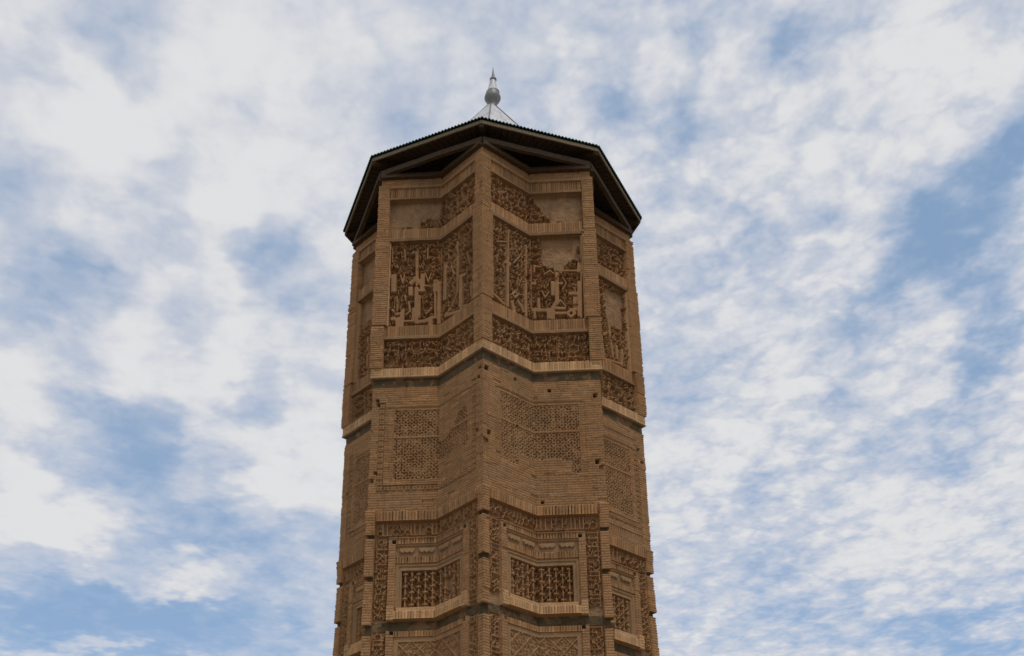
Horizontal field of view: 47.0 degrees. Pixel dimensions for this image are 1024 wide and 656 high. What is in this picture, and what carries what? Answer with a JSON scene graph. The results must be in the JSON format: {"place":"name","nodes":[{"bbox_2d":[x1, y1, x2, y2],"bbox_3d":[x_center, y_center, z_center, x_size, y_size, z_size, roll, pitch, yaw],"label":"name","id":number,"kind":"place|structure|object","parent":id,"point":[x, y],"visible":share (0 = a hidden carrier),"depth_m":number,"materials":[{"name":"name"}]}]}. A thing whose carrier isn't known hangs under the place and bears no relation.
{"place":"outdoors","nodes":[
{"label":"outdoors","id":0,"kind":"place"},
{"bbox_2d":[332,69,659,655],"bbox_3d":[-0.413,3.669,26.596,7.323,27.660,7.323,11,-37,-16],"label":"minaret","id":1,"kind":"object","parent":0,"point":[494,484],"visible":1,"depth_m":25.34,"materials":[{"name":"brick"}]},
{"bbox_2d":[0,0,1023,655],"label":"sky","id":2,"kind":"structure","parent":0,"point":[828,195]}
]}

